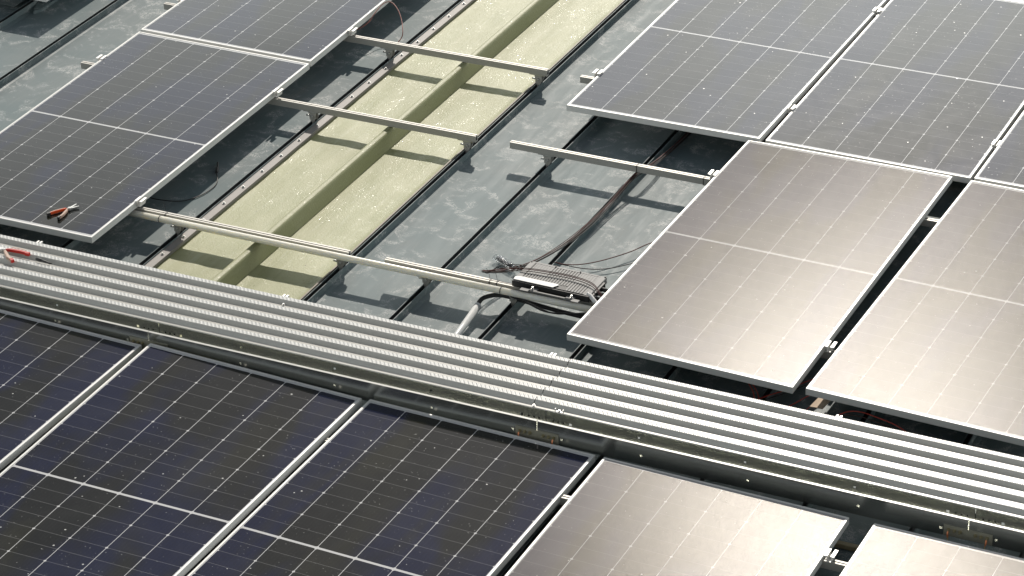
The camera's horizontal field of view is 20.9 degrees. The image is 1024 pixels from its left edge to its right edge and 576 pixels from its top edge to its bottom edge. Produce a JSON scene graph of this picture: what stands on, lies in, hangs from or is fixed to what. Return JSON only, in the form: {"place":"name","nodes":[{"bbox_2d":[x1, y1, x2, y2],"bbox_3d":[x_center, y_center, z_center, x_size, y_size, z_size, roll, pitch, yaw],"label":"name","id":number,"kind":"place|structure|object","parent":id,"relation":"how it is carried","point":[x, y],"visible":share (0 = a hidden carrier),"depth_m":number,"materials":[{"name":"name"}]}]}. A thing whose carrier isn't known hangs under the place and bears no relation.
{"place":"outdoors","nodes":[
{"label":"outdoors","id":0,"kind":"place"},
{"bbox_3d":[2.703,-1.468,16.045,3.768,0.038,0.027,12,32,23],"label":"rail","id":1,"kind":"object","parent":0,"visible":0},
{"bbox_2d":[872,7,882,15],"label":"panel clamp","id":2,"kind":"object","parent":1,"relation":"attached to","point":[878,11],"visible":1,"depth_m":16.26,"materials":[{"name":"silver metal"}]},
{"bbox_2d":[765,0,1023,183],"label":"solar panel","id":3,"kind":"object","parent":1,"relation":"on","point":[935,86],"visible":1,"depth_m":15.29,"materials":[{"name":"glass"}]},
{"bbox_3d":[0.534,3.180,17.169,25.400,8.811,27.800,12,32,23],"label":"hall building","id":4,"kind":"object","parent":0,"visible":0},
{"bbox_2d":[0,0,1023,575],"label":"roof","id":5,"kind":"structure","parent":4,"relation":"on","point":[488,198],"depth_m":14.68,"materials":[{"name":"paint"}]},
{"bbox_2d":[0,0,57,13],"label":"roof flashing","id":6,"kind":"object","parent":5,"relation":"on","point":[40,6],"visible":0.96,"depth_m":17.08,"materials":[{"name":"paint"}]},
{"bbox_2d":[149,162,218,201],"bbox_3d":[-1.732,-0.559,14.863,0.558,0.049,0.260,-23,36,-33],"label":"connector lead","id":7,"kind":"object","parent":5,"relation":"on","point":[217,169],"visible":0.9,"depth_m":14.79,"materials":[{"name":"black rubber"}]},
{"bbox_2d":[134,207,350,254],"bbox_3d":[-1.949,-0.405,14.420,2.518,0.038,0.027,12,32,23],"label":"mounting rail","id":8,"kind":"object","parent":5,"relation":"on","point":[249,231],"visible":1,"depth_m":14.15,"materials":[{"name":"metal"}]},
{"bbox_2d":[134,196,146,206],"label":"panel clamp","id":9,"kind":"object","parent":8,"relation":"attached to","point":[140,201],"visible":1,"depth_m":14.37,"materials":[{"name":"silver metal"}]},
{"bbox_2d":[170,225,183,235],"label":"seam clamp","id":10,"kind":"object","parent":8,"relation":"attached to","point":[178,230],"visible":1,"depth_m":14.35,"materials":[{"name":"silver metal"}]},
{"bbox_2d":[128,210,592,311],"bbox_3d":[-0.820,-0.148,13.881,2.970,0.037,0.037,12,32,23],"label":"conduit pipe","id":11,"kind":"object","parent":8,"relation":"on","point":[377,264],"visible":0.95,"depth_m":13.83,"materials":[{"name":"metal"}]},
{"bbox_2d":[81,61,477,142],"bbox_3d":[-1.337,-1.050,15.536,2.542,0.038,0.027,12,32,23],"label":"mounting rail","id":12,"kind":"object","parent":5,"relation":"on","point":[381,120],"visible":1,"depth_m":15.28,"materials":[{"name":"metal"}]},
{"bbox_2d":[96,54,106,60],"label":"panel clamp","id":13,"kind":"object","parent":12,"relation":"attached to","point":[101,57],"visible":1,"depth_m":15.94,"materials":[{"name":"silver metal"}]},
{"bbox_2d":[0,32,309,242],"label":"solar panel","id":14,"kind":"object","parent":12,"relation":"on","point":[108,140],"visible":1,"depth_m":15.14,"materials":[{"name":"glass"}]},
{"bbox_2d":[46,204,78,219],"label":"pliers","id":15,"kind":"object","parent":14,"relation":"on","point":[65,210],"visible":1,"depth_m":14.26,"materials":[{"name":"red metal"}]},
{"bbox_2d":[272,88,283,96],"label":"panel clamp","id":16,"kind":"object","parent":12,"relation":"attached to","point":[277,92],"visible":1,"depth_m":15.49,"materials":[{"name":"metal"}]},
{"bbox_2d":[303,110,318,123],"bbox_3d":[-1.113,-0.953,15.468,0.095,0.076,0.048,12,32,23],"label":"seam clamp","id":17,"kind":"object","parent":12,"relation":"attached to","point":[313,116],"visible":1,"depth_m":15.46,"materials":[{"name":"silver metal"}]},
{"bbox_2d":[44,0,625,433],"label":"skylight","id":18,"kind":"object","parent":5,"relation":"on","point":[342,182],"visible":0.71,"depth_m":15.17,"materials":[{"name":"plastic"}]},
{"bbox_2d":[333,259,346,270],"bbox_3d":[-0.866,-0.126,13.977,0.095,0.076,0.048,12,32,23],"label":"seam clamp","id":19,"kind":"object","parent":5,"relation":"attached to","point":[341,264],"visible":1,"depth_m":13.97,"materials":[{"name":"silver metal"}]},
{"bbox_2d":[164,2,548,76],"bbox_3d":[-0.945,-1.462,16.250,2.550,0.038,0.027,12,32,23],"label":"mounting rail","id":20,"kind":"object","parent":5,"relation":"on","point":[478,60],"visible":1,"depth_m":16.00,"materials":[{"name":"metal"}]},
{"bbox_2d":[141,0,391,66],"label":"solar panel","id":21,"kind":"object","parent":20,"relation":"on","point":[311,32],"visible":1,"depth_m":16.32,"materials":[{"name":"glass"}]},
{"bbox_2d":[347,27,357,35],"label":"panel clamp","id":22,"kind":"object","parent":20,"relation":"attached to","point":[352,31],"visible":1,"depth_m":16.21,"materials":[{"name":"silver metal"}]},
{"bbox_2d":[380,47,394,59],"bbox_3d":[-0.718,-1.365,16.181,0.095,0.076,0.048,12,32,23],"label":"seam clamp","id":23,"kind":"object","parent":20,"relation":"attached to","point":[390,53],"visible":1,"depth_m":16.17,"materials":[{"name":"silver metal"}]},
{"bbox_2d":[356,1,402,42],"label":"cable","id":24,"kind":"object","parent":5,"relation":"on","point":[376,11],"visible":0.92,"depth_m":16.41,"materials":[{"name":"rubber"}]},
{"bbox_2d":[419,277,431,287],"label":"seam clamp","id":25,"kind":"object","parent":5,"relation":"attached to","point":[425,281],"visible":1,"depth_m":13.79,"materials":[{"name":"silver metal"}]},
{"bbox_2d":[384,257,834,358],"bbox_3d":[1.074,0.225,13.118,3.780,0.038,0.027,12,32,23],"label":"mounting rail","id":26,"kind":"object","parent":25,"relation":"on","point":[508,285],"visible":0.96,"depth_m":13.68,"materials":[{"name":"metal"}]},
{"bbox_2d":[509,296,516,305],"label":"seam clamp","id":27,"kind":"object","parent":26,"relation":"attached to","point":[513,301],"visible":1,"depth_m":13.60,"materials":[{"name":"silver metal"}]},
{"bbox_2d":[512,260,607,302],"bbox_3d":[0.240,-0.019,13.516,0.456,0.040,0.258,12,32,24],"label":"inverter","id":28,"kind":"object","parent":26,"relation":"on","point":[572,290],"visible":1,"depth_m":13.50,"materials":[{"name":"metal"}]},
{"bbox_2d":[589,294,596,302],"bbox_3d":[0.393,0.055,13.363,0.017,0.036,0.071,-17,33,-25],"label":"white plug","id":29,"kind":"object","parent":28,"relation":"attached to","point":[593,298],"visible":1,"depth_m":13.36,"materials":[{"name":"white plastic"}]},
{"bbox_2d":[825,340,836,352],"bbox_3d":[1.484,0.274,12.919,0.044,0.032,0.054,12,32,23],"label":"panel clamp","id":30,"kind":"object","parent":26,"relation":"attached to","point":[830,348],"visible":1,"depth_m":12.91,"materials":[{"name":"silver metal"}]},
{"bbox_2d":[457,139,473,152],"bbox_3d":[-0.247,-0.771,15.093,0.095,0.076,0.048,12,32,23],"label":"seam clamp","id":31,"kind":"object","parent":5,"relation":"on","point":[468,145],"visible":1,"depth_m":15.08,"materials":[{"name":"silver metal"}]},
{"bbox_2d":[94,384,847,572],"bbox_3d":[-0.166,0.830,12.110,6.600,0.038,0.027,12,32,23],"label":"mounting rail","id":32,"kind":"object","parent":5,"relation":"on","point":[836,565],"visible":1,"depth_m":11.46,"materials":[{"name":"metal"}]},
{"bbox_2d":[0,309,141,469],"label":"solar panel","id":33,"kind":"object","parent":32,"relation":"on","point":[52,374],"visible":1,"depth_m":12.92,"materials":[{"name":"glass"}]},
{"bbox_2d":[0,343,361,575],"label":"solar panel","id":34,"kind":"object","parent":32,"relation":"on","point":[150,459],"visible":1,"depth_m":12.17,"materials":[{"name":"glass"}]},
{"bbox_2d":[505,457,848,575],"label":"solar panel","id":35,"kind":"object","parent":32,"relation":"on","point":[612,517],"visible":1,"depth_m":11.63,"materials":[{"name":"glass"}]},
{"bbox_2d":[824,548,837,562],"bbox_3d":[1.316,1.105,11.449,0.044,0.032,0.054,12,32,23],"label":"panel clamp","id":36,"kind":"object","parent":32,"relation":"attached to","point":[830,557],"visible":1,"depth_m":11.44,"materials":[{"name":"silver metal"}]},
{"bbox_2d":[840,523,1023,575],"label":"solar panel","id":37,"kind":"object","parent":32,"relation":"on","point":[882,550],"visible":1,"depth_m":11.41,"materials":[{"name":"glass"}]},
{"bbox_2d":[496,256,523,269],"bbox_3d":[0.001,-0.122,13.951,0.054,0.060,0.282,-23,36,-33],"label":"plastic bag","id":38,"kind":"object","parent":5,"relation":"on","point":[501,259],"visible":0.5,"depth_m":14.00,"materials":[{"name":"plastic"}]},
{"bbox_2d":[454,293,583,334],"bbox_3d":[0.101,0.145,13.467,0.978,0.080,0.452,-6,30,-8],"label":"hose","id":39,"kind":"object","parent":5,"relation":"on","point":[469,317],"visible":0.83,"depth_m":13.52,"materials":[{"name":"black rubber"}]},
{"bbox_2d":[531,74,544,86],"bbox_3d":[0.148,-1.183,15.806,0.095,0.076,0.048,12,32,23],"label":"seam clamp","id":40,"kind":"object","parent":5,"relation":"on","point":[539,79],"visible":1,"depth_m":15.79,"materials":[{"name":"silver metal"}]},
{"bbox_2d":[539,154,553,167],"bbox_3d":[0.188,-0.684,14.912,0.095,0.076,0.048,12,32,23],"label":"seam clamp","id":41,"kind":"object","parent":5,"relation":"attached to","point":[548,160],"visible":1,"depth_m":14.90,"materials":[{"name":"silver metal"}]},
{"bbox_2d":[510,296,584,314],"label":"cable","id":42,"kind":"object","parent":5,"relation":"on","point":[546,311],"visible":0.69,"depth_m":13.47,"materials":[{"name":"black rubber"}]},
{"bbox_2d":[520,298,586,314],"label":"cable","id":43,"kind":"object","parent":5,"relation":"on","point":[549,311],"visible":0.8,"depth_m":13.49,"materials":[{"name":"black rubber"}]},
{"bbox_2d":[482,139,681,272],"bbox_3d":[0.542,-0.503,14.510,0.201,0.145,2.313,16,34,28],"label":"cable","id":44,"kind":"object","parent":5,"relation":"on","point":[596,217],"visible":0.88,"depth_m":14.29,"materials":[{"name":"black rubber"}]},
{"bbox_2d":[484,142,679,272],"bbox_3d":[0.545,-0.506,14.507,0.190,0.151,2.313,16,34,28],"label":"cable","id":45,"kind":"object","parent":5,"relation":"on","point":[581,232],"visible":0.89,"depth_m":14.06,"materials":[{"name":"red rubber"}]},
{"bbox_2d":[481,132,686,297],"bbox_3d":[0.675,-0.475,14.421,0.783,0.165,2.368,12,32,23],"label":"cable","id":46,"kind":"object","parent":5,"relation":"on","point":[576,232],"visible":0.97,"depth_m":14.06,"materials":[{"name":"rubber"}]},
{"bbox_2d":[483,132,688,296],"bbox_3d":[0.680,-0.480,14.419,0.773,0.170,2.364,12,32,23],"label":"cable","id":47,"kind":"object","parent":5,"relation":"on","point":[578,232],"visible":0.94,"depth_m":14.03,"materials":[{"name":"rubber"}]},
{"bbox_2d":[485,132,690,295],"bbox_3d":[0.685,-0.480,14.419,0.764,0.177,2.359,12,32,23],"label":"cable","id":48,"kind":"object","parent":5,"relation":"on","point":[579,233],"visible":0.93,"depth_m":14.01,"materials":[{"name":"rubber"}]},
{"bbox_2d":[486,133,690,273],"bbox_3d":[0.549,-0.507,14.504,0.183,0.157,2.313,16,34,28],"label":"cable","id":49,"kind":"object","parent":5,"relation":"on","point":[584,231],"visible":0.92,"depth_m":14.20,"materials":[{"name":"black rubber"}]},
{"bbox_2d":[554,262,632,269],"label":"cable","id":50,"kind":"object","parent":5,"relation":"on","point":[596,269],"visible":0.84,"depth_m":13.92,"materials":[{"name":"black rubber"}]},
{"bbox_2d":[555,242,652,264],"bbox_3d":[0.530,-0.185,14.017,0.680,0.045,0.052,-15,32,-22],"label":"cable","id":51,"kind":"object","parent":5,"relation":"on","point":[604,259],"visible":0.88,"depth_m":13.97,"materials":[{"name":"black rubber"}]},
{"bbox_2d":[510,140,938,227],"bbox_3d":[1.694,-0.419,14.231,3.774,0.038,0.027,12,32,23],"label":"mounting rail","id":52,"kind":"object","parent":5,"relation":"on","point":[628,166],"visible":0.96,"depth_m":14.71,"materials":[{"name":"metal"}]},
{"bbox_2d":[708,170,719,179],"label":"panel clamp","id":53,"kind":"object","parent":52,"relation":"attached to","point":[711,173],"visible":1,"depth_m":14.48,"materials":[{"name":"silver metal"}]},
{"bbox_2d":[567,140,952,393],"bbox_3d":[1.269,-0.163,13.718,1.134,0.053,2.278,12,32,23],"label":"solar panel","id":54,"kind":"object","parent":52,"relation":"on","point":[762,264],"visible":1,"depth_m":13.60,"materials":[{"name":"glass"}]},
{"bbox_2d":[806,180,1023,445],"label":"solar panel","id":55,"kind":"object","parent":52,"relation":"on","point":[935,336],"visible":1,"depth_m":12.96,"materials":[{"name":"glass"}]},
{"bbox_2d":[758,379,812,399],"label":"cable","id":56,"kind":"object","parent":5,"relation":"on","point":[782,391],"visible":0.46,"depth_m":12.77,"materials":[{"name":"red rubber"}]},
{"bbox_2d":[762,383,809,400],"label":"cable","id":57,"kind":"object","parent":5,"relation":"on","point":[785,392],"visible":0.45,"depth_m":12.76,"materials":[{"name":"black rubber"}]},
{"bbox_2d":[580,75,993,151],"bbox_3d":[2.087,-0.826,14.934,3.768,0.038,0.027,12,32,23],"label":"mounting rail","id":58,"kind":"object","parent":5,"relation":"on","point":[585,79],"visible":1,"depth_m":15.64,"materials":[{"name":"metal"}]},
{"bbox_2d":[593,69,603,77],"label":"panel clamp","id":59,"kind":"object","parent":58,"relation":"attached to","point":[596,72],"visible":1,"depth_m":15.60,"materials":[{"name":"silver metal"}]},
{"bbox_2d":[566,0,889,141],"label":"solar panel","id":60,"kind":"object","parent":58,"relation":"on","point":[744,70],"visible":1,"depth_m":15.66,"materials":[{"name":"glass"}]},
{"bbox_2d":[787,104,796,113],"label":"panel clamp","id":61,"kind":"object","parent":58,"relation":"attached to","point":[790,109],"visible":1,"depth_m":15.15,"materials":[{"name":"silver metal"}]},
{"bbox_2d":[991,140,1001,149],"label":"panel clamp","id":62,"kind":"object","parent":58,"relation":"attached to","point":[994,144],"visible":1,"depth_m":14.70,"materials":[{"name":"silver metal"}]},
{"bbox_2d":[974,111,1023,189],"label":"solar panel","id":63,"kind":"object","parent":58,"relation":"on","point":[1003,165],"visible":1,"depth_m":14.50,"materials":[{"name":"glass"}]},
{"bbox_2d":[810,398,829,408],"bbox_3d":[1.425,0.515,12.706,0.060,0.004,0.157,16,34,28],"label":"cardboard scrap","id":64,"kind":"object","parent":5,"relation":"on","point":[819,403],"visible":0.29,"depth_m":12.68,"materials":[{"name":"brown cardboard"}]},
{"bbox_2d":[834,540,859,551],"bbox_3d":[1.445,1.098,11.745,0.250,0.022,0.028,12,32,23],"label":"wood batten","id":65,"kind":"object","parent":5,"relation":"on","point":[846,546],"visible":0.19,"depth_m":11.75,"materials":[{"name":"brown wood"}]},
{"bbox_2d":[839,414,896,429],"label":"cable","id":66,"kind":"object","parent":5,"relation":"on","point":[868,419],"visible":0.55,"depth_m":12.47,"materials":[{"name":"red rubber"}]},
{"bbox_2d":[838,411,905,431],"bbox_3d":[1.616,0.621,12.431,0.507,0.045,0.155,8,31,17],"label":"cable","id":67,"kind":"object","parent":5,"relation":"on","point":[873,416],"visible":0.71,"depth_m":12.47,"materials":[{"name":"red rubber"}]},
{"bbox_2d":[968,509,1023,552],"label":"cable tray","id":68,"kind":"object","parent":5,"relation":"on","point":[1008,534],"visible":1,"depth_m":11.52,"materials":[{"name":"grey metal"}]},
{"bbox_2d":[943,524,992,545],"bbox_3d":[1.895,1.031,11.555,0.210,0.052,0.019,12,32,23],"label":"splice plate","id":69,"kind":"object","parent":68,"relation":"attached to","point":[967,534],"visible":1,"depth_m":11.56,"materials":[{"name":"metal"}]},
{"bbox_2d":[946,531,986,548],"bbox_3d":[1.892,1.072,11.567,0.175,0.097,0.017,12,32,23],"label":"earth wire","id":70,"kind":"object","parent":69,"relation":"hanging from","point":[985,544],"visible":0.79,"depth_m":11.55,"materials":[{"name":"orange metal"}]},
{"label":"support rail","id":71,"kind":"object","parent":5,"relation":"on","visible":0},
{"bbox_2d":[0,287,158,341],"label":"cable tray","id":72,"kind":"object","parent":71,"relation":"attached to","point":[111,324],"visible":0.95,"depth_m":13.31,"materials":[{"name":"silver metal"}]},
{"bbox_2d":[129,336,167,348],"bbox_3d":[-1.720,0.274,13.121,0.210,0.052,0.019,12,32,23],"label":"splice plate","id":73,"kind":"object","parent":72,"relation":"attached to","point":[144,343],"visible":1,"depth_m":13.13,"materials":[{"name":"metal"}]},
{"bbox_2d":[0,234,570,407],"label":"walkway plank","id":74,"kind":"object","parent":71,"relation":"on","point":[471,365],"visible":1,"depth_m":13.10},
{"bbox_2d":[0,247,29,262],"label":"pliers","id":75,"kind":"object","parent":74,"relation":"on","point":[8,257],"visible":1,"depth_m":13.76,"materials":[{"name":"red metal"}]},
{"bbox_2d":[35,257,51,263],"bbox_3d":[-2.309,-0.133,13.677,0.097,0.017,0.018,16,34,29],"label":"cable plug","id":76,"kind":"object","parent":74,"relation":"on","point":[39,259],"visible":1,"depth_m":13.68,"materials":[{"name":"black plastic"}]},
{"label":"support rail","id":77,"kind":"object","parent":5,"relation":"on","visible":0},
{"bbox_2d":[537,411,975,538],"bbox_3d":[1.026,0.799,11.978,1.981,0.102,0.098,12,32,23],"label":"cable tray","id":78,"kind":"object","parent":77,"relation":"attached to","point":[832,492],"visible":1,"depth_m":11.94,"materials":[{"name":"grey metal"}]},
{"bbox_2d":[515,425,558,444],"bbox_3d":[0.107,0.657,12.330,0.210,0.052,0.019,12,32,23],"label":"splice plate","id":79,"kind":"object","parent":78,"relation":"attached to","point":[534,434],"visible":1,"depth_m":12.33,"materials":[{"name":"metal"}]},
{"bbox_2d":[532,359,1023,518],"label":"walkway plank","id":80,"kind":"object","parent":77,"relation":"on","point":[933,468],"visible":1,"depth_m":12.10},
{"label":"support rail","id":81,"kind":"object","parent":5,"relation":"on","visible":0},
{"bbox_2d":[148,323,545,439],"bbox_3d":[-0.782,0.421,12.760,2.025,0.102,0.098,12,32,23],"label":"cable tray","id":82,"kind":"object","parent":81,"relation":"on","point":[485,412],"visible":0.98,"depth_m":12.71,"materials":[{"name":"silver metal"}]},
{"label":"rail","id":83,"kind":"object","parent":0,"visible":0},
{"bbox_2d":[188,399,594,575],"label":"solar panel","id":84,"kind":"object","parent":83,"relation":"on","point":[370,487],"visible":1,"depth_m":11.89,"materials":[{"name":"glass"}]}
]}

